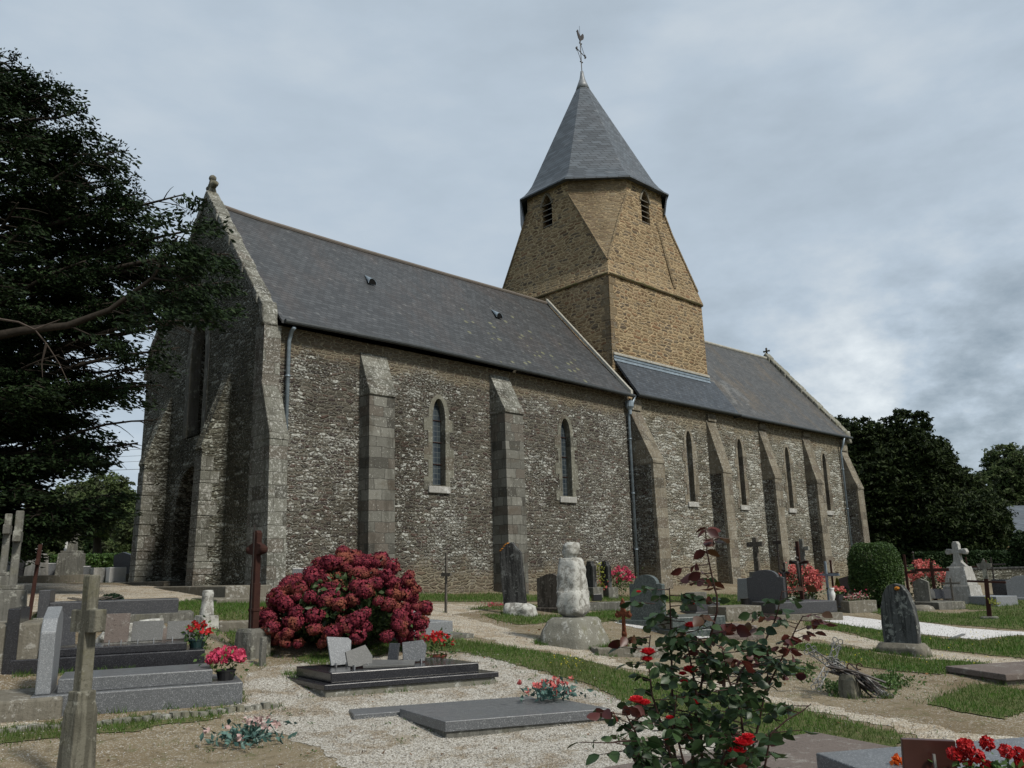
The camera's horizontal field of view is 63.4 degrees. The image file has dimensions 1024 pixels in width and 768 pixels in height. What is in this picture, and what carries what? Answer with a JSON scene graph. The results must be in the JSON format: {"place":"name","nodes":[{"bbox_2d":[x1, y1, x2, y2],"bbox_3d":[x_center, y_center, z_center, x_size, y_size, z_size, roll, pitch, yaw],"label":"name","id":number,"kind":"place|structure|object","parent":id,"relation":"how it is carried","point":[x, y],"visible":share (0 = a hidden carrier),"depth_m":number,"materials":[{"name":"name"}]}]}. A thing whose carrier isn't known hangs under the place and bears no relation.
{"place":"outdoors","nodes":[
{"label":"outdoors","id":0,"kind":"place"},
{"bbox_2d":[17,583,487,615],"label":"gravel path","id":1,"kind":"structure","parent":0,"point":[152,593],"depth_m":18.42,"materials":[{"name":"gravel"}]},
{"bbox_2d":[0,582,1022,767],"bbox_3d":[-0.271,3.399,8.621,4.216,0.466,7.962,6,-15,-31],"label":"gravel path","id":2,"kind":"structure","parent":0,"point":[389,750],"depth_m":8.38,"materials":[{"name":"gravel"}]},
{"bbox_2d":[0,567,1023,767],"bbox_3d":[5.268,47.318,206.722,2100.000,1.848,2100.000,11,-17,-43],"label":"ground","id":3,"kind":"structure","parent":0,"point":[137,744],"depth_m":9.02,"materials":[{"name":"gravel"}]},
{"bbox_2d":[0,514,12,584],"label":"stone cross","id":4,"kind":"object","parent":3,"relation":"on","point":[7,534],"visible":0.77,"depth_m":13.75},
{"bbox_2d":[0,511,27,620],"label":"stone cross","id":5,"kind":"object","parent":3,"relation":"on","point":[13,594],"visible":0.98,"depth_m":11.81,"materials":[{"name":"stone"}]},
{"bbox_2d":[0,619,42,673],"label":"stone block","id":6,"kind":"structure","parent":3,"relation":"on","point":[29,638],"depth_m":10.41,"materials":[{"name":"stone"}]},
{"bbox_2d":[0,688,62,722],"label":"kerb slab","id":7,"kind":"structure","parent":3,"relation":"on","point":[18,705],"depth_m":8.71,"materials":[{"name":"stone"}]},
{"bbox_2d":[29,544,41,619],"bbox_3d":[-6.717,3.035,11.515,0.380,1.581,0.383,5,-14,-26],"label":"rusty cross","id":8,"kind":"object","parent":3,"relation":"on","point":[35,576],"visible":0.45,"depth_m":11.56,"materials":[{"name":"metal"}]},
{"bbox_2d":[24,548,48,575],"bbox_3d":[-13.683,5.021,23.899,0.498,1.586,0.499,-1,-13,-4],"label":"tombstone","id":9,"kind":"object","parent":3,"relation":"on","point":[29,570],"visible":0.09,"depth_m":23.64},
{"bbox_2d":[24,500,84,555],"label":"broadleaf tree","id":10,"kind":"object","parent":3,"relation":"on","point":[59,547],"visible":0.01,"depth_m":51.26,"materials":[{"name":"green plant"}]},
{"bbox_2d":[54,534,85,574],"bbox_3d":[-13.057,4.916,24.603,0.658,2.063,0.658,-1,-13,-4],"label":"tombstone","id":11,"kind":"object","parent":3,"relation":"on","point":[71,560],"visible":0.45,"depth_m":24.27,"materials":[{"name":"stone"}]},
{"bbox_2d":[17,574,128,583],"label":"kerb","id":12,"kind":"structure","parent":3,"relation":"on","point":[54,578],"depth_m":23.34,"materials":[{"name":"stone"}]},
{"bbox_2d":[56,575,106,767],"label":"concrete cross","id":13,"kind":"object","parent":3,"relation":"on","point":[77,745],"visible":1,"depth_m":6.73,"materials":[{"name":"concrete"}]},
{"bbox_2d":[50,552,130,567],"bbox_3d":[-16.341,7.238,32.572,3.276,1.292,1.127,1,-13,-12],"label":"hedge","id":14,"kind":"object","parent":3,"relation":"on","point":[104,560],"visible":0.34,"depth_m":32.36,"materials":[{"name":"green plant"}]},
{"bbox_2d":[47,469,136,559],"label":"broadleaf tree","id":15,"kind":"object","parent":3,"relation":"on","point":[94,487],"visible":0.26,"depth_m":44.02,"materials":[{"name":"green plant"}]},
{"bbox_2d":[2,606,204,674],"bbox_3d":[-5.471,3.579,11.084,2.650,1.220,1.150,4,-14,-23],"label":"black tomb","id":16,"kind":"object","parent":3,"relation":"on","point":[164,652],"visible":0.43,"depth_m":10.75,"materials":[{"name":"stone"}]},
{"bbox_2d":[61,613,75,645],"bbox_3d":[-5.895,3.239,10.959,0.050,0.419,0.260,-9,-15,31],"label":"plaque","id":17,"kind":"object","parent":16,"relation":"on","point":[68,637],"visible":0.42,"depth_m":10.95,"materials":[{"name":"stone"}]},
{"bbox_2d":[104,613,130,643],"bbox_3d":[-5.356,3.316,11.231,0.300,0.392,0.131,2,-13,-15],"label":"plaque","id":18,"kind":"object","parent":16,"relation":"on","point":[117,627],"visible":0.92,"depth_m":11.24,"materials":[{"name":"pink stone"}]},
{"bbox_2d":[131,620,163,642],"bbox_3d":[-5.008,3.400,11.377,0.400,0.276,0.153,2,-13,-15],"label":"plaque","id":19,"kind":"object","parent":16,"relation":"on","point":[147,631],"visible":1,"depth_m":11.39,"materials":[{"name":"stone"}]},
{"bbox_2d":[166,620,192,640],"bbox_3d":[-4.641,3.445,11.579,0.340,0.258,0.143,3,-13,-17],"label":"plaque","id":20,"kind":"object","parent":16,"relation":"on","point":[175,629],"visible":0.82,"depth_m":11.58,"materials":[{"name":"stone"}]},
{"bbox_2d":[181,615,223,647],"bbox_3d":[-4.375,3.454,11.591,0.663,0.434,0.547,-8,-14,28],"label":"flower pot","id":21,"kind":"object","parent":16,"relation":"on","point":[199,642],"visible":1,"depth_m":11.47,"materials":[{"name":"teal"}]},
{"bbox_2d":[0,714,221,743],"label":"grass verge","id":22,"kind":"object","parent":3,"relation":"on","point":[129,725],"depth_m":8.51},
{"bbox_2d":[32,589,193,622],"bbox_3d":[-6.708,3.826,14.084,2.400,0.700,1.060,4,-14,-23],"label":"dark tomb","id":23,"kind":"object","parent":3,"relation":"on","point":[166,609],"visible":0.53,"depth_m":13.80,"materials":[{"name":"stone"}]},
{"bbox_2d":[104,567,126,582],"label":"tomb","id":24,"kind":"object","parent":3,"relation":"on","point":[115,574],"visible":0.56,"depth_m":23.39,"materials":[{"name":"white stone"}]},
{"bbox_2d":[110,516,133,552],"bbox_3d":[-18.580,8.072,40.132,1.959,3.411,1.814,0,-13,-5],"label":"broadleaf tree","id":25,"kind":"object","parent":3,"relation":"on","point":[123,536],"visible":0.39,"depth_m":39.76,"materials":[{"name":"green plant"}]},
{"bbox_2d":[113,552,130,573],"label":"headstone","id":26,"kind":"object","parent":3,"relation":"on","point":[122,559],"visible":0.29,"depth_m":25.05,"materials":[{"name":"black stone"}]},
{"bbox_2d":[0,47,248,571],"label":"yew tree","id":27,"kind":"object","parent":3,"relation":"on","point":[60,304],"visible":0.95,"depth_m":17.46,"materials":[{"name":"green plant"}]},
{"bbox_2d":[30,606,242,716],"bbox_3d":[-4.324,3.248,9.712,2.159,1.307,1.050,4,-14,-23],"label":"granite tomb","id":28,"kind":"object","parent":3,"relation":"on","point":[156,688],"visible":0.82,"depth_m":9.28,"materials":[{"name":"stone"}]},
{"bbox_2d":[193,644,253,680],"bbox_3d":[-3.439,3.314,9.859,0.648,0.418,0.546,-4,-13,10],"label":"flower pot","id":29,"kind":"object","parent":28,"relation":"on","point":[222,655],"visible":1,"depth_m":9.76,"materials":[{"name":"black"}]},
{"bbox_2d":[0,702,278,732],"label":"stone edging","id":30,"kind":"object","parent":3,"relation":"on","point":[230,709],"visible":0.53,"depth_m":8.96,"materials":[{"name":"stone"}]},
{"bbox_2d":[194,590,218,628],"bbox_3d":[-4.978,3.728,13.531,0.353,0.707,0.354,-10,-15,34],"label":"obelisk","id":31,"kind":"object","parent":3,"relation":"on","point":[207,607],"visible":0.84,"depth_m":13.47,"materials":[{"name":"white stone"}]},
{"bbox_2d":[179,600,264,619],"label":"grass verge","id":32,"kind":"object","parent":3,"relation":"on","point":[230,617],"depth_m":15.23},
{"bbox_2d":[199,713,297,749],"bbox_3d":[-2.588,3.378,8.143,0.849,0.309,0.803,-2,-13,5],"label":"artificial bouquet","id":33,"kind":"object","parent":3,"relation":"on","point":[254,731],"visible":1,"depth_m":8.08,"materials":[{"name":"multicoloured plastic"}]},
{"bbox_2d":[219,619,282,631],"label":"grave kerb","id":34,"kind":"structure","parent":3,"relation":"on","point":[231,625],"depth_m":13.27,"materials":[{"name":"stone"}]},
{"bbox_2d":[234,525,270,659],"bbox_3d":[-3.756,3.082,12.112,0.424,2.012,0.411,-10,-15,33],"label":"rusty cross","id":35,"kind":"object","parent":3,"relation":"on","point":[247,639],"visible":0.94,"depth_m":12.01,"materials":[{"name":"metal"}]},
{"bbox_2d":[259,545,432,649],"bbox_3d":[-2.624,3.303,12.841,2.637,1.595,2.540,11,-17,-43],"label":"hydrangea bush","id":36,"kind":"object","parent":3,"relation":"on","point":[344,592],"visible":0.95,"depth_m":12.28,"materials":[{"name":"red plant"}]},
{"bbox_2d":[286,657,498,697],"bbox_3d":[-1.598,3.885,10.827,2.557,0.425,1.280,4,-14,-23],"label":"black tomb","id":37,"kind":"object","parent":3,"relation":"on","point":[327,680],"visible":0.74,"depth_m":10.40,"materials":[{"name":"grey stone"}]},
{"bbox_2d":[326,637,350,666],"bbox_3d":[-2.246,3.496,10.843,0.329,0.373,0.175,6,-15,-31],"label":"plaque","id":38,"kind":"object","parent":37,"relation":"on","point":[338,647],"visible":0.79,"depth_m":10.84,"materials":[{"name":"stone"}]},
{"bbox_2d":[345,645,372,668],"bbox_3d":[-1.939,3.475,10.556,0.369,0.272,0.166,8,-16,-37],"label":"plaque","id":39,"kind":"object","parent":37,"relation":"on","point":[360,656],"visible":0.98,"depth_m":10.55,"materials":[{"name":"stone"}]},
{"bbox_2d":[363,659,414,667],"bbox_3d":[-1.575,3.583,10.644,0.651,0.079,0.342,0,-13,-7],"label":"fallen plaque","id":40,"kind":"object","parent":37,"relation":"on","point":[376,663],"visible":0.8,"depth_m":10.57,"materials":[{"name":"stone"}]},
{"bbox_2d":[402,640,426,662],"bbox_3d":[-1.291,3.555,11.011,0.329,0.284,0.107,3,-13,-17],"label":"plaque","id":41,"kind":"object","parent":37,"relation":"on","point":[414,650],"visible":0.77,"depth_m":11.02,"materials":[{"name":"grey stone"}]},
{"bbox_2d":[411,624,463,657],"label":"potted flowers","id":42,"kind":"object","parent":37,"relation":"on","point":[441,642],"visible":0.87,"depth_m":11.81,"materials":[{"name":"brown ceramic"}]},
{"bbox_2d":[385,611,473,640],"bbox_3d":[-1.625,4.187,14.165,1.700,0.570,0.970,7,-15,-33],"label":"grey tomb","id":43,"kind":"object","parent":3,"relation":"on","point":[436,625],"visible":0.15,"depth_m":14.01,"materials":[{"name":"stone"}]},
{"bbox_2d":[349,696,535,719],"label":"granite slab","id":44,"kind":"structure","parent":3,"relation":"on","point":[366,713],"depth_m":9.31,"materials":[{"name":"stone"}]},
{"bbox_2d":[109,27,871,603],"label":"church","id":45,"kind":"structure","parent":3,"relation":"on","point":[577,377],"depth_m":25.61,"materials":[{"name":"grey stone"}]},
{"bbox_2d":[182,313,209,438],"bbox_3d":[-8.407,-0.291,22.627,0.405,3.520,1.410,11,-17,-43],"label":"window frame","id":46,"kind":"structure","parent":45,"relation":"in","point":[192,390],"depth_m":22.76,"materials":[{"name":"stone"}]},
{"bbox_2d":[424,394,453,493],"bbox_3d":[-2.115,1.677,23.251,1.060,2.790,0.335,11,-17,-43],"label":"window frame","id":47,"kind":"structure","parent":45,"relation":"in","point":[438,453],"depth_m":23.29,"materials":[{"name":"grey stone"}]},
{"bbox_2d":[554,414,578,502],"bbox_3d":[1.680,2.415,26.787,1.060,2.860,0.335,11,-17,-43],"label":"window frame","id":48,"kind":"structure","parent":45,"relation":"in","point":[566,467],"depth_m":26.83,"materials":[{"name":"grey stone"}]},
{"bbox_2d":[682,428,699,506],"bbox_3d":[6.701,3.172,31.521,0.960,3.020,0.335,11,-17,-43],"label":"window frame","id":49,"kind":"structure","parent":45,"relation":"in","point":[689,455],"depth_m":31.52,"materials":[{"name":"beige stone"}]},
{"bbox_2d":[734,436,749,509],"bbox_3d":[9.323,3.649,33.972,0.960,3.040,0.335,11,-17,-43],"label":"window frame","id":50,"kind":"structure","parent":45,"relation":"in","point":[740,461],"depth_m":33.97,"materials":[{"name":"beige stone"}]},
{"bbox_2d":[782,444,796,512],"bbox_3d":[12.147,4.173,36.610,0.960,3.040,0.335,11,-17,-43],"label":"window frame","id":51,"kind":"structure","parent":45,"relation":"in","point":[788,469],"depth_m":36.60,"materials":[{"name":"beige stone"}]},
{"bbox_2d":[820,451,833,514],"bbox_3d":[14.682,4.654,38.975,0.960,3.020,0.335,11,-17,-43],"label":"window frame","id":52,"kind":"structure","parent":45,"relation":"in","point":[825,471],"depth_m":39.01,"materials":[{"name":"beige stone"}]},
{"bbox_2d":[400,698,609,738],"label":"granite slab","id":53,"kind":"structure","parent":3,"relation":"on","point":[467,720],"depth_m":8.56,"materials":[{"name":"stone"}]},
{"bbox_2d":[517,675,595,701],"bbox_3d":[0.511,3.453,9.449,0.867,0.298,1.003,-2,-13,3],"label":"artificial bouquet","id":54,"kind":"object","parent":53,"relation":"on","point":[543,691],"visible":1,"depth_m":9.29,"materials":[{"name":"multicoloured plastic"}]},
{"bbox_2d":[0,591,1023,767],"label":"grass","id":55,"kind":"structure","parent":3,"relation":"on","point":[983,642],"depth_m":12.46,"materials":[{"name":"plant"}]},
{"bbox_2d":[0,580,1023,733],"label":"grass tufts","id":56,"kind":"object","parent":3,"relation":"on","point":[536,641],"visible":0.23,"depth_m":10.18,"materials":[{"name":"plant"}]},
{"bbox_2d":[499,542,526,604],"bbox_3d":[0.031,4.261,17.967,0.644,1.640,0.133,-7,-14,23],"label":"headstone","id":57,"kind":"object","parent":3,"relation":"on","point":[512,573],"visible":0.9,"depth_m":17.95,"materials":[{"name":"stone"}]},
{"bbox_2d":[503,603,537,616],"bbox_3d":[0.179,4.904,17.790,0.778,0.415,0.539,-7,-14,23],"label":"plinth stone","id":58,"kind":"object","parent":3,"relation":"on","point":[525,609],"visible":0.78,"depth_m":17.60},
{"bbox_2d":[536,573,557,612],"bbox_3d":[0.915,4.924,19.305,1.000,0.991,0.336,-13,-17,43],"label":"headstone","id":59,"kind":"object","parent":3,"relation":"on","point":[546,592],"visible":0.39,"depth_m":19.31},
{"bbox_2d":[483,611,629,624],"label":"grass verge","id":60,"kind":"object","parent":3,"relation":"on","point":[603,620],"depth_m":17.37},
{"bbox_2d":[540,542,609,649],"bbox_3d":[1.013,3.654,14.018,1.070,1.928,1.138,-10,-15,33],"label":"broken stone cross","id":61,"kind":"object","parent":3,"relation":"on","point":[574,627],"visible":0.92,"depth_m":13.81,"materials":[{"name":"stone"}]},
{"bbox_2d":[419,593,740,604],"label":"grass verge","id":62,"kind":"object","parent":3,"relation":"on","point":[674,597],"depth_m":22.04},
{"bbox_2d":[585,561,602,596],"bbox_3d":[2.224,5.559,23.349,0.336,1.111,0.680,5,-14,-28],"label":"headstone","id":63,"kind":"object","parent":3,"relation":"on","point":[590,566],"visible":0.72,"depth_m":23.22,"materials":[{"name":"stone"}]},
{"bbox_2d":[600,561,618,597],"bbox_3d":[2.691,5.638,23.685,0.336,1.125,0.680,5,-14,-28],"label":"headstone","id":64,"kind":"object","parent":3,"relation":"on","point":[609,591],"visible":0.75,"depth_m":23.54,"materials":[{"name":"stone"}]},
{"bbox_2d":[590,601,629,610],"bbox_3d":[2.506,5.590,20.574,1.700,0.370,0.930,2,-13,-14],"label":"kerbed grave","id":65,"kind":"object","parent":3,"relation":"on","point":[594,606],"visible":0.09,"depth_m":20.09,"materials":[{"name":"stone"}]},
{"bbox_2d":[607,564,642,595],"bbox_3d":[3.093,5.713,24.066,1.376,0.971,1.626,-9,-15,30],"label":"pink flower bush","id":66,"kind":"object","parent":3,"relation":"on","point":[628,577],"visible":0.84,"depth_m":24.11,"materials":[{"name":"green plant"}]},
{"bbox_2d":[590,646,666,657],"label":"grave kerb","id":67,"kind":"structure","parent":3,"relation":"on","point":[621,652],"depth_m":12.76,"materials":[{"name":"stone"}]},
{"bbox_2d":[619,575,665,625],"bbox_3d":[2.848,4.597,17.387,1.250,1.163,0.364,-11,-16,37],"label":"headstone","id":68,"kind":"object","parent":3,"relation":"on","point":[639,614],"visible":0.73,"depth_m":17.35,"materials":[{"name":"grey stone"}]},
{"bbox_2d":[651,613,725,635],"bbox_3d":[3.455,4.838,16.278,1.290,0.557,1.160,2,-13,-15],"label":"tomb","id":69,"kind":"object","parent":3,"relation":"on","point":[686,618],"visible":0.2,"depth_m":15.84,"materials":[{"name":"grey stone"}]},
{"bbox_2d":[566,527,836,767],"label":"rose bush","id":70,"kind":"object","parent":3,"relation":"on","point":[732,742],"visible":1,"depth_m":2.77,"materials":[{"name":"green plant"}]},
{"bbox_2d":[707,605,760,621],"bbox_3d":[5.249,5.494,19.512,0.958,0.523,0.800,3,-13,-18],"label":"tomb","id":71,"kind":"object","parent":3,"relation":"on","point":[730,612],"visible":0.46,"depth_m":19.19,"materials":[{"name":"stone"}]},
{"bbox_2d":[603,732,891,767],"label":"stone slab","id":72,"kind":"structure","parent":3,"relation":"on","point":[801,750],"depth_m":5.94,"materials":[{"name":"stone"}]},
{"bbox_2d":[746,537,763,576],"bbox_3d":[6.915,5.356,23.311,0.467,2.052,0.500,11,-17,-43],"label":"stone cross","id":73,"kind":"object","parent":3,"relation":"on","point":[754,543],"visible":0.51,"depth_m":23.39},
{"bbox_2d":[746,570,786,604],"bbox_3d":[6.769,5.554,22.009,1.250,1.212,0.392,-11,-16,37],"label":"headstone","id":74,"kind":"object","parent":3,"relation":"on","point":[764,584],"visible":0.68,"depth_m":22.00,"materials":[{"name":"black stone"}]},
{"bbox_2d":[752,599,842,619],"bbox_3d":[6.863,5.588,20.103,1.859,0.620,1.160,2,-13,-16],"label":"tomb","id":75,"kind":"object","parent":3,"relation":"on","point":[810,606],"visible":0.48,"depth_m":19.69,"materials":[{"name":"stone"}]},
{"bbox_2d":[789,541,808,599],"bbox_3d":[7.688,5.174,22.166,0.162,1.894,0.550,11,-17,-43],"label":"crucifix","id":76,"kind":"object","parent":3,"relation":"on","point":[798,562],"visible":0.88,"depth_m":22.17,"materials":[{"name":"metal"}]},
{"bbox_2d":[779,562,847,599],"bbox_3d":[8.284,5.526,23.067,1.791,1.260,1.985,11,-17,-43],"label":"pink hydrangea","id":77,"kind":"object","parent":3,"relation":"on","point":[810,573],"visible":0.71,"depth_m":22.98,"materials":[{"name":"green plant"}]},
{"bbox_2d":[804,637,892,698],"bbox_3d":[4.023,3.451,9.971,0.970,0.764,0.433,-4,-13,10],"label":"fallen iron cross","id":78,"kind":"object","parent":3,"relation":"on","point":[866,683],"visible":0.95,"depth_m":9.92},
{"bbox_2d":[838,674,862,698],"bbox_3d":[4.053,3.667,9.929,0.243,0.367,0.250,11,-17,-43],"label":"concrete stub","id":79,"kind":"object","parent":3,"relation":"on","point":[848,685],"visible":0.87,"depth_m":9.86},
{"bbox_2d":[836,589,876,612],"bbox_3d":[9.196,5.833,22.129,0.900,0.697,0.500,3,-13,-18],"label":"stone planter","id":80,"kind":"object","parent":3,"relation":"on","point":[856,604],"visible":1,"depth_m":21.93,"materials":[{"name":"stone"}]},
{"bbox_2d":[791,643,986,673],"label":"grass verge","id":81,"kind":"object","parent":3,"relation":"on","point":[863,665],"depth_m":12.86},
{"bbox_2d":[862,664,926,694],"bbox_3d":[4.937,3.822,10.816,0.916,0.266,2.450,-5,-13,17],"label":"weed patch","id":82,"kind":"object","parent":3,"relation":"on","point":[892,678],"visible":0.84,"depth_m":10.54,"materials":[{"name":"green plant"}]},
{"bbox_2d":[876,583,932,657],"bbox_3d":[6.429,3.947,13.732,0.443,1.247,0.895,9,-17,-40],"label":"headstone","id":83,"kind":"object","parent":3,"relation":"on","point":[900,624],"visible":0.76,"depth_m":13.65,"materials":[{"name":"stone"}]},
{"bbox_2d":[805,622,1023,657],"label":"grass verge","id":84,"kind":"object","parent":3,"relation":"on","point":[995,654],"depth_m":15.23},
{"bbox_2d":[816,737,1023,767],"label":"blue grey tomb","id":85,"kind":"object","parent":3,"relation":"on","point":[873,758],"visible":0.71,"depth_m":4.93,"materials":[{"name":"stone"}]},
{"bbox_2d":[900,738,956,767],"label":"brown plaque","id":86,"kind":"object","parent":85,"relation":"on","point":[917,752],"visible":0.93,"depth_m":4.35,"materials":[{"name":"stone"}]},
{"bbox_2d":[928,735,1023,767],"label":"red geraniums","id":87,"kind":"object","parent":85,"relation":"on","point":[964,748],"visible":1,"depth_m":4.21,"materials":[{"name":"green plant"}]},
{"bbox_2d":[912,578,931,601],"bbox_3d":[11.698,6.013,23.613,0.525,0.923,0.392,-12,-17,40],"label":"headstone","id":88,"kind":"object","parent":3,"relation":"on","point":[921,589],"visible":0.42,"depth_m":23.58,"materials":[{"name":"stone"}]},
{"bbox_2d":[825,616,1023,639],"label":"gravel plot","id":89,"kind":"object","parent":3,"relation":"on","point":[934,629],"visible":0.55,"depth_m":17.78,"materials":[{"name":"gravel"}]},
{"bbox_2d":[832,407,1018,563],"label":"yew tree","id":90,"kind":"object","parent":3,"relation":"on","point":[918,494],"visible":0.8,"depth_m":48.77,"materials":[{"name":"green plant"}]},
{"bbox_2d":[905,555,945,599],"bbox_3d":[13.160,6.149,26.350,1.810,1.437,1.897,4,-14,-25],"label":"pink hydrangea","id":91,"kind":"object","parent":3,"relation":"on","point":[919,564],"visible":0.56,"depth_m":26.15,"materials":[{"name":"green plant"}]},
{"bbox_2d":[914,600,965,609],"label":"tomb","id":92,"kind":"object","parent":3,"relation":"on","point":[942,605],"visible":0.39,"depth_m":23.02,"materials":[{"name":"stone"}]},
{"bbox_2d":[873,608,1023,629],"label":"grass verge","id":93,"kind":"object","parent":3,"relation":"on","point":[1006,626],"depth_m":20.28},
{"bbox_2d":[846,541,904,607],"bbox_3d":[10.318,5.457,23.497,1.368,1.953,1.416,11,-17,-43],"label":"topiary bush","id":94,"kind":"object","parent":93,"relation":"on","point":[878,574],"visible":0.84,"depth_m":23.16,"materials":[{"name":"green plant"}]},
{"bbox_2d":[967,559,1005,618],"bbox_3d":[11.730,5.120,20.422,0.851,1.598,0.411,-12,-16,39],"label":"rusty cross","id":95,"kind":"object","parent":93,"relation":"on","point":[984,565],"visible":0.88,"depth_m":20.41,"materials":[{"name":"metal"}]},
{"bbox_2d":[911,549,1012,568],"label":"hedge","id":96,"kind":"object","parent":3,"relation":"on","point":[976,557],"visible":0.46,"depth_m":40.38,"materials":[{"name":"green plant"}]},
{"bbox_2d":[943,541,982,603],"bbox_3d":[13.626,5.755,25.206,0.858,1.890,0.858,9,-16,-38],"label":"white stone cross","id":97,"kind":"object","parent":3,"relation":"on","point":[961,571],"visible":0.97,"depth_m":24.97,"materials":[{"name":"stone"}]},
{"bbox_2d":[911,566,1023,581],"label":"cemetery wall","id":98,"kind":"structure","parent":3,"relation":"on","point":[1005,572],"depth_m":34.60,"materials":[{"name":"stone"}]},
{"bbox_2d":[927,684,1023,718],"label":"grass verge","id":99,"kind":"object","parent":3,"relation":"on","point":[1001,705],"depth_m":9.38,"materials":[{"name":"plant"}]},
{"bbox_2d":[946,661,1023,685],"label":"stone slab","id":100,"kind":"structure","parent":3,"relation":"on","point":[1008,673],"depth_m":10.97,"materials":[{"name":"stone"}]},
{"bbox_2d":[968,595,1017,605],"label":"tomb","id":101,"kind":"object","parent":3,"relation":"on","point":[1002,599],"visible":0.43,"depth_m":23.99,"materials":[{"name":"stone"}]},
{"bbox_2d":[974,442,1023,505],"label":"broadleaf tree","id":102,"kind":"object","parent":3,"relation":"on","point":[1004,474],"visible":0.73,"depth_m":84.33,"materials":[{"name":"green plant"}]},
{"bbox_2d":[1006,529,1023,566],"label":"dark shrub","id":103,"kind":"object","parent":3,"relation":"on","point":[1015,548],"visible":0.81,"depth_m":36.11,"materials":[{"name":"green plant"}]},
{"bbox_2d":[1006,576,1023,599],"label":"headstone","id":104,"kind":"object","parent":3,"relation":"on","point":[1015,586],"visible":0.66,"depth_m":25.98,"materials":[{"name":"stone"}]},
{"bbox_2d":[1006,505,1023,532],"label":"slate roofed house","id":105,"kind":"structure","parent":3,"relation":"on","point":[1018,520],"depth_m":63.41,"materials":[{"name":"grey"}]},
{"bbox_2d":[0,0,1023,507],"label":"sky","id":106,"kind":"structure","parent":0,"point":[843,180],"materials":[{"name":"grey"}]},
{"bbox_2d":[428,615,1018,741],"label":"gravel path","id":107,"kind":"structure","parent":0,"point":[901,723],"depth_m":11.35,"materials":[{"name":"gravel"}]},
{"bbox_2d":[791,629,1023,662],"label":"gravel path","id":108,"kind":"structure","parent":0,"point":[855,642],"depth_m":15.07,"materials":[{"name":"gravel"}]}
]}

